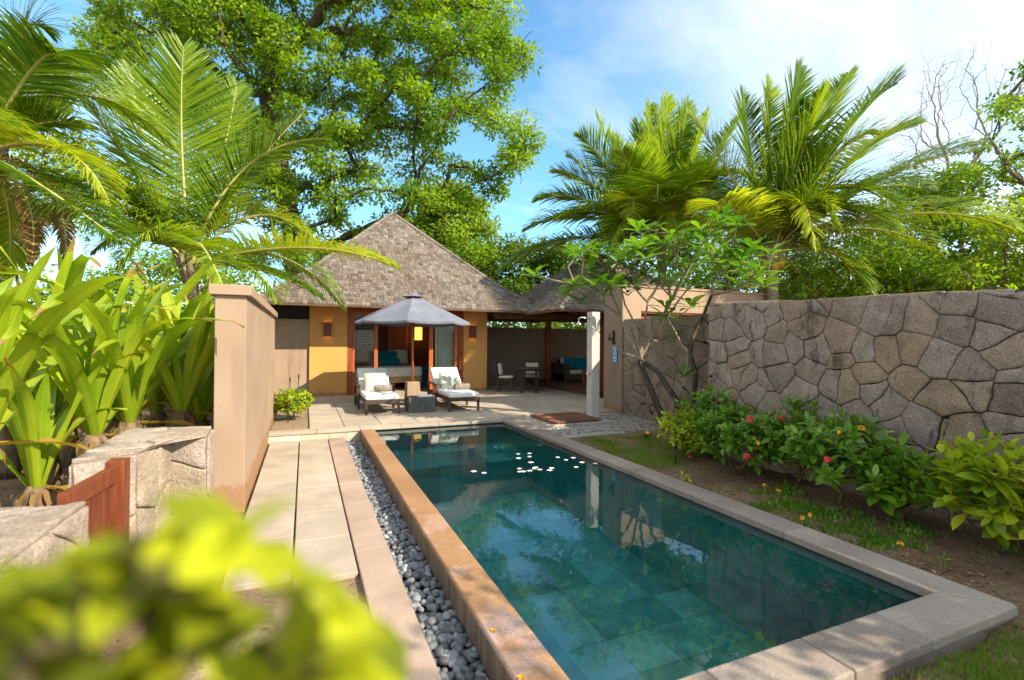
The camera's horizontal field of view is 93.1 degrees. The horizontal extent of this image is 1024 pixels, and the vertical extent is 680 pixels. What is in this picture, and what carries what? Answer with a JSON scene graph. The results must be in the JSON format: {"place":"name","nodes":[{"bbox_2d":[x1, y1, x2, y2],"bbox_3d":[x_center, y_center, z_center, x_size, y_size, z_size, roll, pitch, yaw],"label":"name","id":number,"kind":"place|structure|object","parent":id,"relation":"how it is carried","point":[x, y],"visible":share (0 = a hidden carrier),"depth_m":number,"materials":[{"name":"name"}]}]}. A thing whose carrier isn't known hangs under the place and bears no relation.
{"place":"outdoors","nodes":[
{"label":"outdoors","id":0,"kind":"place"},
{"bbox_2d":[0,501,88,568],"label":"stone wall","id":1,"kind":"structure","parent":0,"point":[33,534],"depth_m":2.19,"materials":[{"name":"stone"}]},
{"bbox_2d":[57,457,129,540],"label":"garden gate","id":2,"kind":"structure","parent":1,"relation":"attached to","point":[104,494],"depth_m":2.94,"materials":[{"name":"brown wood"}]},
{"bbox_2d":[223,439,357,590],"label":"path","id":3,"kind":"structure","parent":0,"point":[322,539],"depth_m":4.78,"materials":[{"name":"stone"}]},
{"bbox_2d":[345,439,489,679],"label":"pebbles","id":4,"kind":"object","parent":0,"point":[438,635],"visible":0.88,"depth_m":3.38,"materials":[{"name":"grey stone"}]},
{"bbox_2d":[308,384,616,438],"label":"terrace","id":5,"kind":"structure","parent":0,"point":[342,411],"depth_m":10.95,"materials":[{"name":"stone"}]},
{"bbox_2d":[268,431,359,444],"bbox_3d":[-3.296,1.765,8.138,1.426,0.388,0.040,1,0,-23],"label":"terrace riser","id":6,"kind":"object","parent":5,"relation":"attached to","point":[351,436],"visible":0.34,"depth_m":8.14,"materials":[{"name":"beige stone"}]},
{"bbox_2d":[354,368,399,414],"bbox_3d":[-3.030,1.098,10.852,0.834,0.869,1.960,1,0,-23],"label":"sun lounger","id":7,"kind":"object","parent":5,"relation":"on","point":[392,397],"visible":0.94,"depth_m":10.56,"materials":[{"name":"white fabric"}]},
{"bbox_2d":[363,373,386,390],"bbox_3d":[-3.104,0.948,11.027,0.500,0.460,0.181,1,-38,-25],"label":"pillow","id":8,"kind":"object","parent":7,"relation":"on","point":[371,380],"visible":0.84,"depth_m":10.96,"materials":[{"name":"white fabric"}]},
{"bbox_2d":[374,385,391,391],"bbox_3d":[-2.841,1.060,10.665,0.370,0.149,0.172,1,0,-23],"label":"towel","id":9,"kind":"object","parent":7,"relation":"on","point":[381,388],"visible":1,"depth_m":10.60,"materials":[{"name":"beige fabric"}]},
{"bbox_2d":[354,293,469,403],"bbox_3d":[-2.363,0.209,11.551,2.604,2.665,2.604,1,0,-23],"label":"parasol","id":10,"kind":"object","parent":5,"relation":"on","point":[412,310],"visible":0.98,"depth_m":11.05,"materials":[{"name":"fabric"}]},
{"bbox_2d":[404,396,435,412],"bbox_3d":[-1.991,1.382,10.502,0.580,0.315,0.480,1,0,-23],"label":"side table","id":11,"kind":"object","parent":5,"relation":"on","point":[415,404],"visible":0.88,"depth_m":10.29,"materials":[{"name":"grey"}]},
{"bbox_2d":[417,394,431,396],"bbox_3d":[-1.895,1.209,10.510,0.280,0.030,0.220,1,0,-23],"label":"magazine","id":12,"kind":"object","parent":11,"relation":"on","point":[427,395],"visible":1,"depth_m":10.43,"materials":[{"name":"paper"}]},
{"bbox_2d":[268,413,612,436],"bbox_3d":[-1.040,1.569,8.716,6.025,0.061,1.142,1,0,-23],"label":"terrace edge","id":13,"kind":"object","parent":5,"relation":"attached to","point":[537,422],"visible":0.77,"depth_m":8.86,"materials":[{"name":"stone"}]},
{"bbox_2d":[530,412,601,423],"bbox_3d":[1.050,1.541,9.616,1.080,0.045,1.000,1,0,-23],"label":"duckboard","id":14,"kind":"object","parent":13,"relation":"on","point":[559,418],"visible":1,"depth_m":9.51,"materials":[{"name":"brown wood"}]},
{"bbox_2d":[427,367,479,411],"bbox_3d":[-1.411,1.114,11.414,0.834,0.869,1.960,1,0,-23],"label":"sun lounger","id":15,"kind":"object","parent":5,"relation":"on","point":[450,395],"visible":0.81,"depth_m":11.03,"materials":[{"name":"white fabric"}]},
{"bbox_2d":[438,372,459,388],"bbox_3d":[-1.484,0.964,11.589,0.500,0.460,0.178,1,-38,-25],"label":"pillow","id":16,"kind":"object","parent":15,"relation":"on","point":[448,380],"visible":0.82,"depth_m":11.50,"materials":[{"name":"white fabric"}]},
{"bbox_2d":[453,383,469,389],"bbox_3d":[-1.166,1.077,11.250,0.370,0.149,0.172,1,0,-23],"label":"towel","id":17,"kind":"object","parent":15,"relation":"on","point":[460,386],"visible":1,"depth_m":11.18,"materials":[{"name":"beige fabric"}]},
{"bbox_2d":[495,362,513,391],"bbox_3d":[-0.229,1.123,14.852,0.539,0.900,0.460,0,0,10],"label":"dining chair","id":18,"kind":"object","parent":5,"relation":"on","point":[499,371],"visible":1,"depth_m":14.68,"materials":[{"name":"wicker"}]},
{"bbox_2d":[515,367,541,392],"bbox_3d":[0.501,1.202,14.623,0.810,0.752,0.810,1,0,-23],"label":"dining table","id":19,"kind":"object","parent":5,"relation":"on","point":[521,369],"visible":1,"depth_m":14.38,"materials":[{"name":"brown wood"}]},
{"bbox_2d":[525,361,538,390],"bbox_3d":[0.636,1.133,15.382,0.460,0.900,0.539,0,0,3],"label":"dining chair","id":20,"kind":"object","parent":5,"relation":"on","point":[529,374],"visible":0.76,"depth_m":15.47,"materials":[{"name":"wicker"}]},
{"bbox_2d":[487,327,586,384],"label":"garden wall","id":21,"kind":"structure","parent":5,"relation":"on","point":[510,349],"depth_m":17.70,"materials":[{"name":"beige paint"}]},
{"bbox_2d":[0,409,1023,679],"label":"ground","id":22,"kind":"structure","parent":0,"point":[1000,569],"depth_m":3.97,"materials":[{"name":"soil"}]},
{"bbox_2d":[0,245,53,316],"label":"broadleaf tree","id":23,"kind":"object","parent":22,"relation":"on","point":[17,278],"visible":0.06,"depth_m":16.35,"materials":[{"name":"grey plant"}]},
{"bbox_2d":[0,69,106,282],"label":"broadleaf tree","id":24,"kind":"object","parent":22,"relation":"on","point":[29,156],"visible":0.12,"depth_m":21.86,"materials":[{"name":"green plant"}]},
{"bbox_2d":[0,349,145,506],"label":"crinum lily","id":25,"kind":"object","parent":22,"relation":"on","point":[31,419],"visible":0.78,"depth_m":4.23,"materials":[{"name":"green plant"}]},
{"bbox_2d":[0,264,159,478],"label":"crinum lily","id":26,"kind":"object","parent":22,"relation":"on","point":[11,451],"visible":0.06,"depth_m":5.76,"materials":[{"name":"green plant"}]},
{"bbox_2d":[0,246,173,506],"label":"crinum lily","id":27,"kind":"object","parent":22,"relation":"on","point":[20,356],"visible":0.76,"depth_m":3.81,"materials":[{"name":"green plant"}]},
{"bbox_2d":[0,0,179,279],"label":"coconut palm","id":28,"kind":"object","parent":22,"relation":"on","point":[28,58],"visible":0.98,"depth_m":6.99,"materials":[{"name":"green plant"}]},
{"bbox_2d":[0,246,211,456],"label":"crinum lily","id":29,"kind":"object","parent":22,"relation":"on","point":[100,392],"visible":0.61,"depth_m":4.60,"materials":[{"name":"green plant"}]},
{"bbox_2d":[0,261,214,426],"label":"crinum lily","id":30,"kind":"object","parent":22,"relation":"on","point":[182,382],"visible":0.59,"depth_m":5.43,"materials":[{"name":"green plant"}]},
{"bbox_2d":[0,265,214,427],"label":"crinum lily","id":31,"kind":"object","parent":22,"relation":"on","point":[157,413],"visible":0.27,"depth_m":6.09,"materials":[{"name":"green plant"}]},
{"bbox_2d":[23,234,201,491],"bbox_3d":[-5.182,0.289,5.293,3.015,2.719,2.918,1,0,-23],"label":"crinum lily","id":32,"kind":"object","parent":22,"relation":"on","point":[70,273],"visible":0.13,"depth_m":5.15,"materials":[{"name":"green plant"}]},
{"bbox_2d":[15,245,213,467],"bbox_3d":[-5.503,0.261,6.340,3.786,2.777,3.571,0,0,41],"label":"crinum lily","id":33,"kind":"object","parent":22,"relation":"on","point":[67,455],"visible":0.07,"depth_m":6.22,"materials":[{"name":"green plant"}]},
{"bbox_2d":[11,289,244,436],"bbox_3d":[-4.037,0.584,4.838,2.987,2.148,3.112,0,0,33],"label":"crinum lily","id":34,"kind":"object","parent":22,"relation":"on","point":[135,392],"visible":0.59,"depth_m":4.81,"materials":[{"name":"green plant"}]},
{"bbox_2d":[122,301,145,315],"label":"lily flower","id":35,"kind":"object","parent":34,"relation":"attached to","point":[130,306],"visible":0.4,"depth_m":5.00,"materials":[{"name":"white plant"}]},
{"bbox_2d":[10,241,251,433],"bbox_3d":[-5.664,0.130,7.327,3.844,3.047,3.528,0,0,24],"label":"crinum lily","id":36,"kind":"object","parent":22,"relation":"on","point":[188,288],"visible":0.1,"depth_m":6.83,"materials":[{"name":"green plant"}]},
{"bbox_2d":[68,426,213,535],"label":"stone wall","id":37,"kind":"structure","parent":22,"relation":"on","point":[172,459],"depth_m":3.73,"materials":[{"name":"stone"}]},
{"bbox_2d":[81,291,214,428],"bbox_3d":[-4.457,0.494,6.152,1.651,2.335,2.758,1,0,-23],"label":"crinum lily","id":38,"kind":"object","parent":22,"relation":"on","point":[203,400],"visible":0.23,"depth_m":6.17,"materials":[{"name":"green plant"}]},
{"bbox_2d":[81,241,270,319],"bbox_3d":[-13.754,-1.244,19.439,10.703,6.123,5.456,0,0,4],"label":"bush","id":39,"kind":"object","parent":22,"relation":"on","point":[169,273],"visible":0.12,"depth_m":18.37,"materials":[{"name":"green plant"}]},
{"bbox_2d":[163,402,213,427],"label":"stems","id":40,"kind":"object","parent":22,"relation":"on","point":[209,417],"depth_m":7.70,"materials":[{"name":"brown plant"}]},
{"bbox_2d":[1,26,401,332],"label":"coconut palm","id":41,"kind":"object","parent":22,"relation":"on","point":[165,226],"visible":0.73,"depth_m":9.12,"materials":[{"name":"green plant"}]},
{"bbox_2d":[0,490,409,679],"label":"leafy shrub","id":42,"kind":"object","parent":22,"relation":"on","point":[69,612],"visible":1,"depth_m":0.23,"materials":[{"name":"green plant"}]},
{"bbox_2d":[209,283,277,511],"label":"garden wall","id":43,"kind":"structure","parent":22,"relation":"on","point":[244,360],"depth_m":4.76,"materials":[{"name":"beige paint"}]},
{"bbox_2d":[271,304,308,401],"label":"garden wall","id":44,"kind":"structure","parent":22,"relation":"on","point":[292,342],"depth_m":13.03,"materials":[{"name":"beige paint"}]},
{"bbox_2d":[271,408,308,440],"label":"planting bed soil","id":45,"kind":"structure","parent":22,"relation":"on","point":[297,421],"depth_m":9.10,"materials":[{"name":"beige soil"}]},
{"bbox_2d":[273,385,314,419],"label":"flowering shrub","id":46,"kind":"object","parent":45,"relation":"on","point":[300,401],"visible":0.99,"depth_m":9.28,"materials":[{"name":"green plant"}]},
{"bbox_2d":[64,0,546,276],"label":"broadleaf tree","id":47,"kind":"object","parent":22,"relation":"on","point":[273,53],"visible":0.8,"depth_m":21.02,"materials":[{"name":"green plant"}]},
{"bbox_2d":[328,437,441,679],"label":"kerb","id":48,"kind":"structure","parent":22,"relation":"on","point":[386,596],"depth_m":3.50,"materials":[{"name":"beige stone"}]},
{"bbox_2d":[260,212,546,395],"bbox_3d":[-4.143,-1.368,16.718,8.040,6.115,8.020,1,0,-23],"label":"villa","id":49,"kind":"object","parent":22,"relation":"on","point":[434,272],"visible":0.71,"depth_m":14.38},
{"bbox_2d":[352,312,377,393],"bbox_3d":[-4.169,0.366,13.780,0.685,2.320,0.060,1,0,-23],"label":"sliding door","id":50,"kind":"structure","parent":49,"relation":"in","point":[354,313],"depth_m":13.72,"materials":[{"name":"brown wood"}]},
{"bbox_2d":[354,352,421,383],"bbox_3d":[-4.238,0.991,16.121,2.300,1.110,2.180,1,0,-23],"label":"bed","id":51,"kind":"object","parent":49,"relation":"on","point":[399,373],"visible":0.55,"depth_m":15.33,"materials":[{"name":"white fabric"}]},
{"bbox_2d":[355,349,372,363],"bbox_3d":[-4.987,0.561,16.356,0.620,0.520,0.212,1,-22,-23],"label":"pillow","id":52,"kind":"object","parent":51,"relation":"on","point":[362,356],"visible":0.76,"depth_m":16.25,"materials":[{"name":"grey fabric"}]},
{"bbox_2d":[370,351,383,357],"bbox_3d":[-4.521,0.585,16.284,0.460,0.460,0.209,1,-22,-23],"label":"cushion","id":53,"kind":"object","parent":51,"relation":"on","point":[380,354],"visible":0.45,"depth_m":16.23,"materials":[{"name":"teal fabric"}]},
{"bbox_2d":[369,358,399,365],"bbox_3d":[-4.229,0.726,16.082,0.980,0.250,0.250,1,0,-23],"label":"bolster","id":54,"kind":"object","parent":51,"relation":"on","point":[387,361],"visible":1,"depth_m":16.01,"materials":[{"name":"teal fabric"}]},
{"bbox_2d":[384,351,396,357],"bbox_3d":[-4.125,0.588,16.452,0.460,0.460,0.216,1,-22,-23],"label":"cushion","id":55,"kind":"object","parent":51,"relation":"on","point":[390,354],"visible":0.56,"depth_m":16.39,"materials":[{"name":"teal fabric"}]},
{"bbox_2d":[389,349,407,362],"bbox_3d":[-3.929,0.572,16.808,0.620,0.520,0.212,1,-22,-23],"label":"pillow","id":56,"kind":"object","parent":51,"relation":"on","point":[402,355],"visible":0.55,"depth_m":16.77,"materials":[{"name":"grey fabric"}]},
{"bbox_2d":[415,327,421,364],"bbox_3d":[-3.515,0.541,18.181,0.240,2.040,0.240,1,0,-23],"label":"lamp","id":57,"kind":"object","parent":49,"relation":"on","point":[418,333],"visible":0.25,"depth_m":18.10,"materials":[{"name":"yellow"}]},
{"bbox_2d":[420,366,428,385],"bbox_3d":[-3.024,1.228,16.482,0.380,0.660,0.410,1,0,-23],"label":"storage box","id":58,"kind":"object","parent":49,"relation":"on","point":[425,373],"visible":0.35,"depth_m":16.32,"materials":[{"name":"teal fabric"}]},
{"bbox_2d":[428,315,457,389],"bbox_3d":[-2.070,0.387,14.678,0.900,2.320,0.060,1,0,-23],"label":"sliding door","id":59,"kind":"structure","parent":49,"relation":"in","point":[455,327],"depth_m":14.51,"materials":[{"name":"brown wood"}]},
{"bbox_2d":[403,168,506,280],"bbox_3d":[-3.032,-3.532,25.689,6.437,10.823,5.028,0,0,-1],"label":"broadleaf tree","id":60,"kind":"object","parent":22,"relation":"on","point":[483,267],"visible":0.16,"depth_m":24.52,"materials":[{"name":"green plant"}]},
{"bbox_2d":[360,429,569,679],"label":"pool wall","id":61,"kind":"structure","parent":22,"relation":"on","point":[512,647],"depth_m":3.06,"materials":[{"name":"stone"}]},
{"bbox_2d":[484,232,585,294],"bbox_3d":[1.585,-1.871,24.543,6.988,7.516,4.897,0,0,-4],"label":"broadleaf tree","id":62,"kind":"object","parent":22,"relation":"on","point":[522,284],"visible":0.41,"depth_m":23.48,"materials":[{"name":"green plant"}]},
{"bbox_2d":[487,321,586,328],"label":"bush","id":63,"kind":"object","parent":22,"relation":"on","point":[559,325],"visible":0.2,"depth_m":20.58,"materials":[{"name":"green plant"}]},
{"bbox_2d":[488,254,672,397],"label":"pavilion","id":64,"kind":"structure","parent":22,"relation":"on","point":[541,298],"depth_m":15.04,"materials":[{"name":"wood"}]},
{"bbox_2d":[487,312,570,322],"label":"roof beam","id":65,"kind":"structure","parent":64,"relation":"attached to","point":[512,317],"depth_m":15.21,"materials":[{"name":"brown wood"}]},
{"bbox_2d":[551,357,586,381],"bbox_3d":[2.567,1.038,17.503,2.100,0.820,0.970,1,0,-23],"label":"sofa","id":66,"kind":"object","parent":64,"relation":"on","point":[561,370],"visible":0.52,"depth_m":16.91,"materials":[{"name":"wicker"}]},
{"bbox_2d":[564,357,575,367],"bbox_3d":[2.077,0.813,17.255,0.480,0.440,0.182,1,-24,-32],"label":"cushion","id":67,"kind":"object","parent":66,"relation":"on","point":[570,361],"visible":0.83,"depth_m":17.18,"materials":[{"name":"teal fabric"}]},
{"bbox_2d":[575,358,586,368],"bbox_3d":[2.490,0.846,17.355,0.480,0.440,0.181,1,-24,-17],"label":"cushion","id":68,"kind":"object","parent":66,"relation":"on","point":[581,363],"visible":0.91,"depth_m":17.27,"materials":[{"name":"teal fabric"}]},
{"bbox_2d":[582,370,586,382],"bbox_3d":[2.650,1.227,16.032,0.500,0.430,0.500,1,0,-23],"label":"side table","id":69,"kind":"object","parent":64,"relation":"on","point":[583,376],"visible":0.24,"depth_m":16.11,"materials":[{"name":"brown wood"}]},
{"bbox_2d":[576,312,599,417],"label":"pillar","id":70,"kind":"structure","parent":22,"relation":"on","point":[593,345],"depth_m":9.89,"materials":[{"name":"paint"}]},
{"bbox_2d":[543,413,660,437],"bbox_3d":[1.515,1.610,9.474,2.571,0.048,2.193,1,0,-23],"label":"gravel","id":71,"kind":"structure","parent":22,"relation":"on","point":[621,419],"depth_m":8.91,"materials":[{"name":"grey gravel"}]},
{"bbox_2d":[495,90,764,281],"bbox_3d":[4.395,-3.101,15.274,7.285,9.939,7.321,0,0,43],"label":"coconut palm","id":72,"kind":"object","parent":22,"relation":"on","point":[653,181],"visible":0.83,"depth_m":14.82,"materials":[{"name":"green plant"}]},
{"bbox_2d":[264,438,1023,679],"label":"leaf litter","id":73,"kind":"object","parent":22,"relation":"on","point":[979,585],"visible":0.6,"depth_m":4.19,"materials":[{"name":"brown plant"}]},
{"bbox_2d":[376,423,921,679],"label":"pool basin","id":74,"kind":"object","parent":22,"relation":"in","point":[598,571],"visible":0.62,"depth_m":4.92,"materials":[{"name":"teal liquid"}]},
{"bbox_2d":[500,417,1017,679],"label":"pool coping","id":75,"kind":"object","parent":74,"relation":"on","point":[942,616],"visible":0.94,"depth_m":2.68,"materials":[{"name":"stone"}]},
{"bbox_2d":[520,202,791,430],"bbox_3d":[2.343,-0.241,8.504,4.408,3.876,2.540,0,0,28],"label":"frangipani tree","id":76,"kind":"object","parent":22,"relation":"on","point":[726,262],"visible":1,"depth_m":8.25,"materials":[{"name":"green plant"}]},
{"bbox_2d":[622,314,709,422],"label":"stone wall","id":77,"kind":"structure","parent":22,"relation":"on","point":[663,356],"depth_m":9.34,"materials":[{"name":"brown stone"}]},
{"bbox_2d":[674,441,676,463],"bbox_3d":[2.148,1.486,6.369,0.034,0.300,0.034,1,0,-23],"label":"garden light","id":78,"kind":"object","parent":22,"relation":"on","point":[675,444],"visible":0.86,"depth_m":6.36,"materials":[{"name":"black metal"}]},
{"bbox_2d":[654,405,715,457],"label":"flowering shrub","id":79,"kind":"object","parent":22,"relation":"on","point":[670,425],"visible":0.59,"depth_m":6.48,"materials":[{"name":"green plant"}]},
{"bbox_2d":[680,471,691,481],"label":"seedling","id":80,"kind":"object","parent":22,"relation":"on","point":[687,477],"visible":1,"depth_m":5.49,"materials":[{"name":"green plant"}]},
{"bbox_2d":[603,284,779,414],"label":"outbuilding","id":81,"kind":"structure","parent":22,"relation":"on","point":[635,302],"depth_m":10.94,"materials":[{"name":"beige paint"}]},
{"bbox_2d":[609,331,616,362],"bbox_3d":[2.202,0.155,10.839,0.133,0.720,0.365,1,0,-23],"label":"door hanger","id":82,"kind":"object","parent":81,"relation":"attached to","point":[614,349],"depth_m":10.78,"materials":[{"name":"blue metal"}]},
{"bbox_2d":[641,311,700,317],"bbox_3d":[3.790,-0.540,11.246,2.096,0.176,0.100,1,0,-23],"label":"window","id":83,"kind":"structure","parent":81,"relation":"in","point":[649,315],"depth_m":11.01,"materials":[{"name":"brown wood"}]},
{"bbox_2d":[674,384,744,457],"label":"flowering shrub","id":84,"kind":"object","parent":22,"relation":"on","point":[703,400],"visible":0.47,"depth_m":6.54,"materials":[{"name":"green plant"}]},
{"bbox_2d":[601,223,842,298],"bbox_3d":[9.477,-2.038,21.524,12.155,7.943,4.899,0,0,0],"label":"bush","id":85,"kind":"object","parent":22,"relation":"on","point":[680,252],"visible":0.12,"depth_m":20.70,"materials":[{"name":"green plant"}]},
{"bbox_2d":[689,404,789,475],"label":"flowering shrub","id":86,"kind":"object","parent":22,"relation":"on","point":[729,437],"visible":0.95,"depth_m":5.50,"materials":[{"name":"green plant"}]},
{"bbox_2d":[761,393,832,482],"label":"flowering shrub","id":87,"kind":"object","parent":22,"relation":"on","point":[795,411],"visible":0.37,"depth_m":5.49,"materials":[{"name":"green plant"}]},
{"bbox_2d":[778,402,903,503],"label":"flowering shrub","id":88,"kind":"object","parent":22,"relation":"on","point":[827,468],"visible":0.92,"depth_m":4.58,"materials":[{"name":"green plant"}]},
{"bbox_2d":[664,56,1023,300],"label":"coconut palm","id":89,"kind":"object","parent":22,"relation":"on","point":[794,206],"visible":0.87,"depth_m":11.56,"materials":[{"name":"green plant"}]},
{"bbox_2d":[741,481,946,553],"bbox_3d":[2.952,1.609,4.498,1.180,0.100,1.790,1,0,-23],"label":"ground cover","id":90,"kind":"object","parent":22,"relation":"on","point":[806,508],"visible":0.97,"depth_m":4.29,"materials":[{"name":"green plant"}]},
{"bbox_2d":[708,289,1023,539],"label":"stone wall","id":91,"kind":"structure","parent":22,"relation":"on","point":[928,370],"depth_m":4.84,"materials":[{"name":"stone"}]},
{"bbox_2d":[755,240,993,300],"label":"bush","id":92,"kind":"object","parent":22,"relation":"on","point":[901,276],"visible":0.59,"depth_m":12.36,"materials":[{"name":"green plant"}]},
{"bbox_2d":[837,432,955,523],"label":"flowering shrub","id":93,"kind":"object","parent":22,"relation":"on","point":[895,497],"visible":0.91,"depth_m":4.11,"materials":[{"name":"green plant"}]},
{"bbox_2d":[896,541,903,555],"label":"flower","id":94,"kind":"object","parent":22,"relation":"on","point":[898,542],"visible":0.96,"depth_m":3.61,"materials":[{"name":"orange plant"}]},
{"bbox_2d":[836,157,1019,291],"bbox_3d":[14.169,-2.285,16.302,8.161,8.498,4.896,0,0,-1],"label":"broadleaf tree","id":95,"kind":"object","parent":22,"relation":"on","point":[962,178],"visible":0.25,"depth_m":15.22,"materials":[{"name":"green plant"}]},
{"bbox_2d":[881,40,1023,253],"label":"bare tree","id":96,"kind":"object","parent":22,"relation":"on","point":[975,158],"visible":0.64,"depth_m":18.96,"materials":[{"name":"brown wood"}]},
{"bbox_2d":[923,429,1023,552],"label":"flowering shrub","id":97,"kind":"object","parent":22,"relation":"on","point":[985,481],"visible":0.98,"depth_m":3.57,"materials":[{"name":"green plant"}]},
{"bbox_2d":[931,201,1023,290],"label":"bush","id":98,"kind":"object","parent":22,"relation":"on","point":[1005,271],"visible":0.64,"depth_m":11.35,"materials":[{"name":"green plant"}]},
{"bbox_2d":[969,59,1023,221],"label":"broadleaf tree","id":99,"kind":"object","parent":22,"relation":"on","point":[1000,110],"visible":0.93,"depth_m":13.15,"materials":[{"name":"green plant"}]},
{"bbox_2d":[0,0,1023,327],"label":"sky","id":100,"kind":"structure","parent":0,"point":[608,56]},
{"bbox_2d":[199,433,1023,679],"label":"grass","id":101,"kind":"structure","parent":0,"point":[972,668],"depth_m":2.50,"materials":[{"name":"plant"}]},
{"bbox_2d":[582,431,708,467],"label":"grass","id":102,"kind":"structure","parent":0,"point":[647,458],"depth_m":7.00,"materials":[{"name":"green plant"}]}
]}

